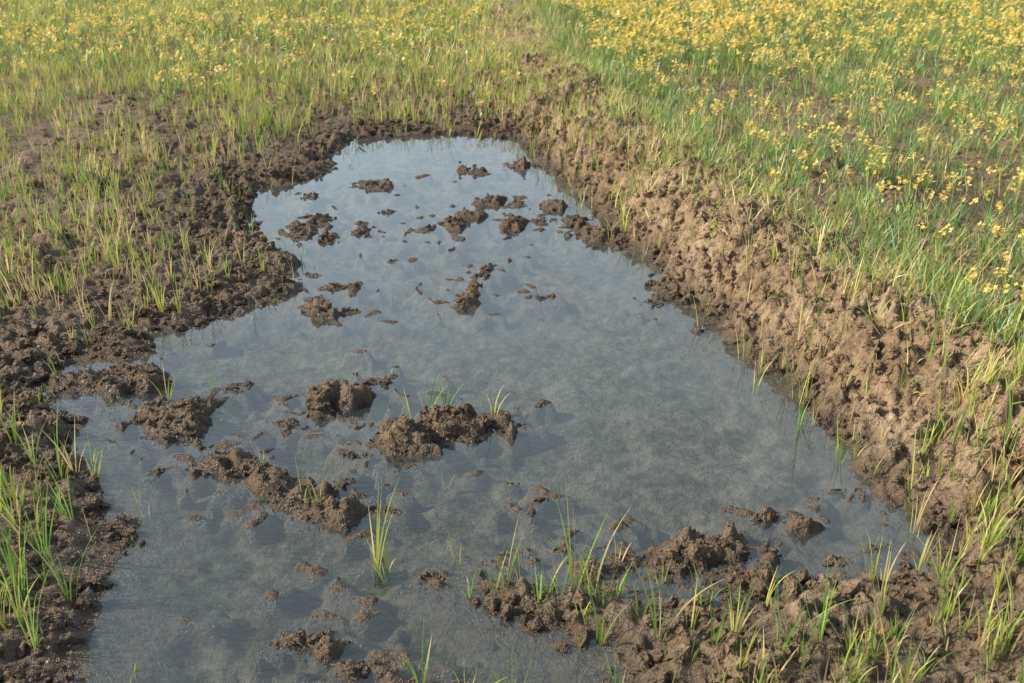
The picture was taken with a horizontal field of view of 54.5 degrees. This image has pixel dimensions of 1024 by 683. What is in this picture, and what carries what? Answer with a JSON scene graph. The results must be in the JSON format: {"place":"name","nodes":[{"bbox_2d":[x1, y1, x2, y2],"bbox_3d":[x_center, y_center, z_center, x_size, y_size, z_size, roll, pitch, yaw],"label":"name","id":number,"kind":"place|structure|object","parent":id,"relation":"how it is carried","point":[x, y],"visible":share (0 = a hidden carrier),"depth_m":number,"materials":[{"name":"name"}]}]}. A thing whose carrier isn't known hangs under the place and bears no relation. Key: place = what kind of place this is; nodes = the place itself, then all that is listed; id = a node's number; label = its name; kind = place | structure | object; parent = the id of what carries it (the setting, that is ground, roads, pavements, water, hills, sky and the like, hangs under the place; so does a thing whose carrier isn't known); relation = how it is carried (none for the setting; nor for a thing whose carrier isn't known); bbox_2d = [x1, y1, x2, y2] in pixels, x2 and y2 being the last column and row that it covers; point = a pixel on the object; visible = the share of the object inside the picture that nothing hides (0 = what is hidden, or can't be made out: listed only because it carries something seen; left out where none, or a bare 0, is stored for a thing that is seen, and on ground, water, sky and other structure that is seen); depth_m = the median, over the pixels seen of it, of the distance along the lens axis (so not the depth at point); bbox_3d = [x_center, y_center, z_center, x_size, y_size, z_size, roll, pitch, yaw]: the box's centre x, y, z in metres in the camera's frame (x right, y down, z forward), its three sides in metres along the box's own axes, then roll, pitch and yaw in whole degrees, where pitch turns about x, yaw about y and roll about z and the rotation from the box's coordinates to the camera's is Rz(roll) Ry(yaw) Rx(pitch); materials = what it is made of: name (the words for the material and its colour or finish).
{"place":"outdoors","nodes":[
{"label":"outdoors","id":0,"kind":"place"},
{"bbox_2d":[0,0,528,118],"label":"mustard field","id":1,"kind":"structure","parent":0,"point":[201,19],"depth_m":9.05,"materials":[{"name":"yellow plant"}]},
{"bbox_2d":[0,0,1023,682],"bbox_3d":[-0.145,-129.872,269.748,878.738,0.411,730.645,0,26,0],"label":"muddy field ground","id":2,"kind":"structure","parent":0,"point":[664,424],"depth_m":3.34,"materials":[{"name":"soil"}]},
{"bbox_2d":[0,462,15,500],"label":"grass tuft","id":3,"kind":"object","parent":2,"relation":"on","point":[5,479],"visible":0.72,"depth_m":2.75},
{"bbox_2d":[0,488,28,603],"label":"grass tuft","id":4,"kind":"object","parent":2,"relation":"on","point":[12,574],"visible":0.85,"depth_m":2.39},
{"bbox_2d":[0,562,52,650],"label":"grass tuft","id":5,"kind":"object","parent":2,"relation":"on","point":[30,633],"visible":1,"depth_m":2.25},
{"bbox_2d":[0,478,62,562],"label":"grass tuft","id":6,"kind":"object","parent":2,"relation":"on","point":[38,528],"visible":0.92,"depth_m":2.51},
{"bbox_2d":[23,408,80,479],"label":"grass tuft","id":7,"kind":"object","parent":2,"relation":"on","point":[58,460],"visible":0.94,"depth_m":2.86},
{"bbox_2d":[25,519,102,601],"bbox_3d":[-1.067,0.519,2.356,0.188,0.257,0.133,0,26,0],"label":"grass tuft","id":8,"kind":"object","parent":2,"relation":"on","point":[56,577],"visible":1,"depth_m":2.38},
{"bbox_2d":[35,367,125,398],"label":"mud clump","id":9,"kind":"object","parent":2,"relation":"on","point":[82,377],"visible":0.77,"depth_m":3.42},
{"bbox_2d":[71,434,103,479],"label":"grass tuft","id":10,"kind":"object","parent":2,"relation":"on","point":[98,470],"visible":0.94,"depth_m":2.92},
{"bbox_2d":[113,294,136,334],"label":"grass tuft","id":11,"kind":"object","parent":2,"relation":"on","point":[127,313],"visible":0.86,"depth_m":3.77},
{"bbox_2d":[94,362,157,398],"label":"mud clump","id":12,"kind":"object","parent":2,"relation":"on","point":[134,368],"visible":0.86,"depth_m":3.45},
{"bbox_2d":[144,361,177,399],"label":"grass tuft","id":13,"kind":"object","parent":2,"relation":"on","point":[167,394],"visible":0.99,"depth_m":3.34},
{"bbox_2d":[115,398,227,445],"bbox_3d":[-1.114,0.244,3.236,0.362,0.116,0.250,0,26,0],"label":"mud clump","id":14,"kind":"object","parent":2,"relation":"on","point":[189,407],"visible":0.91,"depth_m":3.19,"materials":[{"name":"soil"}]},
{"bbox_2d":[184,450,262,490],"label":"mud clump","id":15,"kind":"object","parent":2,"relation":"on","point":[217,458],"visible":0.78,"depth_m":2.96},
{"bbox_2d":[265,484,336,512],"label":"mud clump","id":16,"kind":"object","parent":2,"relation":"on","point":[279,500],"visible":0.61,"depth_m":2.82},
{"bbox_2d":[302,378,374,415],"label":"mud clump","id":17,"kind":"object","parent":2,"relation":"on","point":[333,402],"visible":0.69,"depth_m":3.33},
{"bbox_2d":[332,477,347,497],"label":"mud clump","id":18,"kind":"object","parent":2,"relation":"on","point":[343,483],"visible":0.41,"depth_m":2.90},
{"bbox_2d":[342,450,367,458],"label":"mud clump","id":19,"kind":"object","parent":2,"relation":"on","point":[351,454],"visible":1,"depth_m":3.04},
{"bbox_2d":[346,419,372,427],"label":"mud clump","id":20,"kind":"object","parent":2,"relation":"on","point":[356,425],"visible":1,"depth_m":3.21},
{"bbox_2d":[351,222,374,239],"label":"mud clump","id":21,"kind":"object","parent":2,"relation":"on","point":[364,226],"visible":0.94,"depth_m":4.83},
{"bbox_2d":[352,178,399,196],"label":"mud clump","id":22,"kind":"object","parent":2,"relation":"on","point":[369,181],"visible":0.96,"depth_m":5.50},
{"bbox_2d":[363,376,399,395],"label":"mud clump","id":23,"kind":"object","parent":2,"relation":"on","point":[385,381],"visible":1,"depth_m":3.45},
{"bbox_2d":[370,503,395,515],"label":"mud clump","id":24,"kind":"object","parent":2,"relation":"on","point":[385,508],"visible":0.88,"depth_m":2.79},
{"bbox_2d":[351,664,417,682],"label":"mud clump","id":25,"kind":"object","parent":2,"relation":"on","point":[382,672],"visible":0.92,"depth_m":2.22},
{"bbox_2d":[393,622,445,682],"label":"grass tuft","id":26,"kind":"object","parent":2,"relation":"on","point":[414,673],"visible":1,"depth_m":2.18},
{"bbox_2d":[413,571,444,592],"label":"mud clump","id":27,"kind":"object","parent":2,"relation":"on","point":[421,588],"visible":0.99,"depth_m":2.52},
{"bbox_2d":[454,433,488,451],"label":"mud clump","id":28,"kind":"object","parent":2,"relation":"on","point":[475,439],"visible":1,"depth_m":3.12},
{"bbox_2d":[451,161,491,176],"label":"mud clump","id":29,"kind":"object","parent":2,"relation":"on","point":[473,165],"visible":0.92,"depth_m":5.77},
{"bbox_2d":[474,271,490,279],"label":"mud clump","id":30,"kind":"object","parent":2,"relation":"on","point":[485,275],"visible":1,"depth_m":4.35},
{"bbox_2d":[490,551,517,564],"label":"mud clump","id":31,"kind":"object","parent":2,"relation":"on","point":[503,553],"visible":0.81,"depth_m":2.60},
{"bbox_2d":[496,517,523,587],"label":"grass tuft","id":32,"kind":"object","parent":2,"relation":"on","point":[509,562],"visible":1,"depth_m":2.44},
{"bbox_2d":[0,70,1023,682],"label":"young wheat","id":33,"kind":"object","parent":2,"relation":"on","point":[982,540],"visible":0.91,"depth_m":2.68,"materials":[{"name":"green plant"}]},
{"bbox_2d":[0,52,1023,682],"bbox_3d":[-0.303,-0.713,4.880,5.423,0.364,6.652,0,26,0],"label":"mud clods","id":34,"kind":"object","parent":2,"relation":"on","point":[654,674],"visible":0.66,"depth_m":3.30,"materials":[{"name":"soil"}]},
{"bbox_2d":[615,564,631,595],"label":"grass tuft","id":35,"kind":"object","parent":34,"relation":"on","point":[624,580],"visible":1,"depth_m":2.46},
{"bbox_2d":[685,583,700,628],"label":"grass tuft","id":36,"kind":"object","parent":34,"relation":"on","point":[693,612],"visible":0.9,"depth_m":2.27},
{"bbox_2d":[766,567,789,607],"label":"grass tuft","id":37,"kind":"object","parent":34,"relation":"on","point":[768,598],"visible":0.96,"depth_m":2.40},
{"bbox_2d":[530,563,556,602],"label":"grass tuft","id":38,"kind":"object","parent":2,"relation":"on","point":[538,596],"visible":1,"depth_m":2.40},
{"bbox_2d":[549,551,580,595],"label":"grass tuft","id":39,"kind":"object","parent":2,"relation":"on","point":[556,578],"visible":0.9,"depth_m":2.42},
{"bbox_2d":[555,214,592,227],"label":"mud clump","id":40,"kind":"object","parent":2,"relation":"on","point":[572,221],"visible":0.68,"depth_m":4.98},
{"bbox_2d":[547,487,608,589],"bbox_3d":[0.152,0.470,2.399,0.161,0.310,0.051,13,29,25],"label":"grass tuft","id":41,"kind":"object","parent":2,"relation":"on","point":[570,571],"visible":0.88,"depth_m":2.42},
{"bbox_2d":[580,548,613,607],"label":"grass tuft","id":42,"kind":"object","parent":2,"relation":"on","point":[597,586],"visible":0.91,"depth_m":2.39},
{"bbox_2d":[573,507,630,598],"bbox_3d":[0.193,0.518,2.372,0.077,0.234,0.188,20,33,35],"label":"grass tuft","id":43,"kind":"object","parent":2,"relation":"on","point":[586,585],"visible":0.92,"depth_m":2.38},
{"bbox_2d":[590,592,630,644],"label":"grass tuft","id":44,"kind":"object","parent":2,"relation":"on","point":[600,634],"visible":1,"depth_m":2.31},
{"bbox_2d":[600,219,635,248],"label":"mud clump","id":45,"kind":"object","parent":2,"relation":"on","point":[616,227],"visible":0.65,"depth_m":4.72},
{"bbox_2d":[619,583,654,620],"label":"grass tuft","id":46,"kind":"object","parent":2,"relation":"on","point":[636,607],"visible":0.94,"depth_m":2.35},
{"bbox_2d":[643,547,686,573],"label":"mud clump","id":47,"kind":"object","parent":2,"relation":"on","point":[669,553],"visible":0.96,"depth_m":2.55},
{"bbox_2d":[625,547,714,640],"bbox_3d":[0.361,0.573,2.245,0.223,0.268,0.042,10,28,20],"label":"grass tuft","id":48,"kind":"object","parent":2,"relation":"on","point":[655,625],"visible":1,"depth_m":2.26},
{"bbox_2d":[705,561,746,646],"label":"grass tuft","id":49,"kind":"object","parent":2,"relation":"on","point":[719,629],"visible":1,"depth_m":2.21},
{"bbox_2d":[701,568,778,598],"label":"mud clump","id":50,"kind":"object","parent":2,"relation":"on","point":[730,578],"visible":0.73,"depth_m":2.50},
{"bbox_2d":[723,588,766,638],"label":"grass tuft","id":51,"kind":"object","parent":2,"relation":"on","point":[742,620],"visible":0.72,"depth_m":2.27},
{"bbox_2d":[743,512,786,528],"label":"mud clump","id":52,"kind":"object","parent":2,"relation":"on","point":[770,517],"visible":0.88,"depth_m":2.75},
{"bbox_2d":[519,0,1023,346],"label":"green crop","id":53,"kind":"object","parent":2,"relation":"on","point":[843,81],"visible":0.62,"depth_m":6.56,"materials":[{"name":"green plant"}]},
{"bbox_2d":[753,567,859,647],"bbox_3d":[0.629,0.601,2.186,0.091,0.232,0.221,-22,34,-38],"label":"grass tuft","id":54,"kind":"object","parent":2,"relation":"on","point":[792,630],"visible":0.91,"depth_m":2.20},
{"bbox_2d":[798,563,838,643],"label":"grass tuft","id":55,"kind":"object","parent":2,"relation":"on","point":[823,624],"visible":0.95,"depth_m":2.21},
{"bbox_2d":[801,557,841,609],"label":"grass tuft","id":56,"kind":"object","parent":2,"relation":"on","point":[823,595],"visible":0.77,"depth_m":2.35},
{"bbox_2d":[822,555,850,566],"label":"mud clump","id":57,"kind":"object","parent":2,"relation":"on","point":[830,558],"visible":0.98,"depth_m":2.59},
{"bbox_2d":[824,601,860,657],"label":"grass tuft","id":58,"kind":"object","parent":2,"relation":"on","point":[851,640],"visible":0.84,"depth_m":2.23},
{"bbox_2d":[840,488,873,500],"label":"mud clump","id":59,"kind":"object","parent":2,"relation":"on","point":[861,493],"visible":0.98,"depth_m":2.85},
{"bbox_2d":[856,223,880,273],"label":"grass tuft","id":60,"kind":"object","parent":2,"relation":"on","point":[872,259],"visible":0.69,"depth_m":3.68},
{"bbox_2d":[875,548,891,615],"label":"grass tuft","id":61,"kind":"object","parent":2,"relation":"on","point":[882,603],"visible":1,"depth_m":2.32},
{"bbox_2d":[919,397,954,456],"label":"grass tuft","id":62,"kind":"object","parent":2,"relation":"on","point":[923,447],"visible":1,"depth_m":2.88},
{"bbox_2d":[912,514,985,588],"bbox_3d":[1.033,0.505,2.380,0.192,0.212,0.075,-14,29,-27],"label":"grass tuft","id":63,"kind":"object","parent":2,"relation":"on","point":[952,571],"visible":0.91,"depth_m":2.37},
{"bbox_2d":[979,338,1007,385],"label":"grass tuft","id":64,"kind":"object","parent":2,"relation":"on","point":[990,367],"visible":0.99,"depth_m":2.97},
{"bbox_2d":[978,476,1020,545],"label":"grass tuft","id":65,"kind":"object","parent":2,"relation":"on","point":[996,526],"visible":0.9,"depth_m":2.51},
{"bbox_2d":[1004,372,1023,451],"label":"grass tuft","id":66,"kind":"object","parent":2,"relation":"on","point":[1008,425],"visible":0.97,"depth_m":2.82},
{"label":"puddle water","id":67,"kind":"structure","parent":2,"relation":"on","visible":0},
{"bbox_2d":[75,362,125,383],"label":"mud clump","id":68,"kind":"object","parent":67,"relation":"on","point":[100,372],"visible":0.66,"depth_m":3.48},
{"bbox_2d":[150,466,165,475],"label":"mud clump","id":69,"kind":"object","parent":67,"relation":"on","point":[159,472],"visible":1,"depth_m":2.96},
{"bbox_2d":[155,373,178,387],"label":"mud clump","id":70,"kind":"object","parent":67,"relation":"on","point":[162,380],"visible":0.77,"depth_m":3.42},
{"bbox_2d":[133,408,227,454],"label":"mud clump","id":71,"kind":"object","parent":67,"relation":"on","point":[185,425],"visible":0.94,"depth_m":3.16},
{"bbox_2d":[167,395,229,418],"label":"mud clump","id":72,"kind":"object","parent":67,"relation":"on","point":[196,400],"visible":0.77,"depth_m":3.28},
{"bbox_2d":[222,384,245,395],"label":"mud clump","id":73,"kind":"object","parent":67,"relation":"on","point":[225,389],"visible":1,"depth_m":3.41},
{"bbox_2d":[228,460,298,508],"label":"mud clump","id":74,"kind":"object","parent":67,"relation":"on","point":[260,473],"visible":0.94,"depth_m":2.90,"materials":[{"name":"soil"}]},
{"bbox_2d":[276,420,308,434],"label":"mud clump","id":75,"kind":"object","parent":67,"relation":"on","point":[289,426],"visible":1,"depth_m":3.19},
{"bbox_2d":[280,220,317,244],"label":"mud clump","id":76,"kind":"object","parent":67,"relation":"on","point":[294,228],"visible":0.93,"depth_m":4.82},
{"bbox_2d":[260,628,350,669],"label":"mud clump","id":77,"kind":"object","parent":67,"relation":"on","point":[299,634],"visible":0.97,"depth_m":2.30,"materials":[{"name":"soil"}]},
{"bbox_2d":[300,298,337,315],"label":"mud clump","id":78,"kind":"object","parent":67,"relation":"on","point":[328,303],"visible":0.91,"depth_m":3.97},
{"bbox_2d":[299,384,343,418],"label":"mud clump","id":79,"kind":"object","parent":67,"relation":"on","point":[319,398],"visible":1,"depth_m":3.27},
{"bbox_2d":[305,213,338,229],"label":"mud clump","id":80,"kind":"object","parent":67,"relation":"on","point":[326,214],"visible":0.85,"depth_m":4.99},
{"bbox_2d":[309,229,339,246],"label":"mud clump","id":81,"kind":"object","parent":67,"relation":"on","point":[331,237],"visible":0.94,"depth_m":4.74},
{"bbox_2d":[290,492,366,533],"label":"mud clump","id":82,"kind":"object","parent":67,"relation":"on","point":[329,501],"visible":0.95,"depth_m":2.74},
{"bbox_2d":[339,306,357,315],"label":"mud clump","id":83,"kind":"object","parent":67,"relation":"on","point":[348,308],"visible":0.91,"depth_m":4.00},
{"bbox_2d":[321,659,377,682],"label":"mud clump","id":84,"kind":"object","parent":67,"relation":"on","point":[349,667],"visible":1,"depth_m":2.23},
{"bbox_2d":[344,477,399,575],"bbox_3d":[-0.355,0.485,2.541,0.194,0.249,0.133,-10,28,-19],"label":"grass tuft","id":85,"kind":"object","parent":67,"relation":"on","point":[378,546],"visible":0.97,"depth_m":2.56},
{"bbox_2d":[369,538,395,583],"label":"grass tuft","id":86,"kind":"object","parent":67,"relation":"on","point":[386,561],"visible":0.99,"depth_m":2.56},
{"bbox_2d":[384,435,407,463],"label":"mud clump","id":87,"kind":"object","parent":67,"relation":"on","point":[395,448],"visible":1,"depth_m":3.05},
{"bbox_2d":[369,413,451,460],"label":"mud clump","id":88,"kind":"object","parent":67,"relation":"on","point":[409,419],"visible":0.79,"depth_m":3.10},
{"bbox_2d":[417,370,444,412],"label":"grass tuft","id":89,"kind":"object","parent":67,"relation":"on","point":[431,396],"visible":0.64,"depth_m":3.31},
{"bbox_2d":[394,404,490,443],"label":"mud clump","id":90,"kind":"object","parent":67,"relation":"on","point":[436,407],"visible":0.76,"depth_m":3.16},
{"bbox_2d":[439,378,466,405],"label":"grass tuft","id":91,"kind":"object","parent":90,"relation":"on","point":[448,394],"visible":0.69,"depth_m":3.31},
{"bbox_2d":[436,215,473,229],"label":"mud clump","id":92,"kind":"object","parent":67,"relation":"on","point":[460,219],"visible":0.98,"depth_m":4.95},
{"bbox_2d":[450,285,478,306],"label":"mud clump","id":93,"kind":"object","parent":67,"relation":"on","point":[462,294],"visible":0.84,"depth_m":4.08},
{"bbox_2d":[441,403,517,440],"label":"mud clump","id":94,"kind":"object","parent":67,"relation":"on","point":[487,424],"visible":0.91,"depth_m":3.18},
{"bbox_2d":[486,388,505,414],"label":"grass tuft","id":95,"kind":"object","parent":94,"relation":"on","point":[495,403],"visible":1,"depth_m":3.22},
{"bbox_2d":[470,194,509,211],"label":"mud clump","id":96,"kind":"object","parent":67,"relation":"on","point":[490,197],"visible":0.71,"depth_m":5.26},
{"bbox_2d":[487,653,533,682],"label":"grass tuft","id":97,"kind":"object","parent":67,"relation":"on","point":[512,673],"visible":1,"depth_m":2.16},
{"bbox_2d":[501,213,526,236],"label":"mud clump","id":98,"kind":"object","parent":67,"relation":"on","point":[509,219],"visible":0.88,"depth_m":4.89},
{"bbox_2d":[503,156,537,170],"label":"mud clump","id":99,"kind":"object","parent":67,"relation":"on","point":[518,165],"visible":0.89,"depth_m":5.86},
{"bbox_2d":[528,545,567,592],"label":"grass tuft","id":100,"kind":"object","parent":67,"relation":"on","point":[554,575],"visible":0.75,"depth_m":2.45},
{"bbox_2d":[539,199,576,217],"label":"mud clump","id":101,"kind":"object","parent":67,"relation":"on","point":[540,204],"visible":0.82,"depth_m":5.15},
{"bbox_2d":[562,555,620,579],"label":"mud clump","id":102,"kind":"object","parent":67,"relation":"on","point":[591,559],"visible":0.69,"depth_m":2.53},
{"bbox_2d":[573,222,615,246],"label":"mud clump","id":103,"kind":"object","parent":67,"relation":"on","point":[587,239],"visible":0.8,"depth_m":4.75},
{"bbox_2d":[612,552,648,573],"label":"mud clump","id":104,"kind":"object","parent":67,"relation":"on","point":[626,556],"visible":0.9,"depth_m":2.58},
{"bbox_2d":[640,294,669,308],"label":"mud clump","id":105,"kind":"object","parent":67,"relation":"on","point":[655,304],"visible":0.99,"depth_m":4.09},
{"bbox_2d":[643,534,742,573],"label":"mud clump","id":106,"kind":"object","parent":67,"relation":"on","point":[695,549],"visible":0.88,"depth_m":2.56,"materials":[{"name":"soil"}]},
{"bbox_2d":[689,521,751,554],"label":"mud clump","id":107,"kind":"object","parent":67,"relation":"on","point":[725,543],"visible":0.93,"depth_m":2.61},
{"bbox_2d":[727,574,754,606],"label":"grass tuft","id":108,"kind":"object","parent":67,"relation":"on","point":[748,598],"visible":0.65,"depth_m":2.43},
{"bbox_2d":[743,547,781,563],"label":"mud clump","id":109,"kind":"object","parent":67,"relation":"on","point":[770,549],"visible":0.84,"depth_m":2.60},
{"bbox_2d":[753,342,781,394],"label":"grass tuft","id":110,"kind":"object","parent":67,"relation":"on","point":[762,375],"visible":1,"depth_m":3.45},
{"bbox_2d":[797,384,815,434],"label":"grass tuft","id":111,"kind":"object","parent":67,"relation":"on","point":[800,420],"visible":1,"depth_m":3.17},
{"bbox_2d":[835,419,858,466],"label":"grass tuft","id":112,"kind":"object","parent":67,"relation":"on","point":[840,448],"visible":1,"depth_m":3.00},
{"bbox_2d":[0,0,1023,682],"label":"grass","id":113,"kind":"structure","parent":0,"point":[28,16],"depth_m":7.48,"materials":[{"name":"green plant"}]},
{"bbox_2d":[423,0,1023,581],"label":"bund grass","id":114,"kind":"structure","parent":0,"point":[531,8],"depth_m":5.28,"materials":[{"name":"plant"}]},
{"bbox_2d":[544,0,1023,78],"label":"mustard field","id":115,"kind":"structure","parent":0,"point":[668,34],"depth_m":8.97,"materials":[{"name":"yellow plant"}]},
{"bbox_2d":[613,36,1023,327],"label":"mustard field","id":116,"kind":"structure","parent":0,"point":[897,210],"depth_m":5.83,"materials":[{"name":"yellow plant"}]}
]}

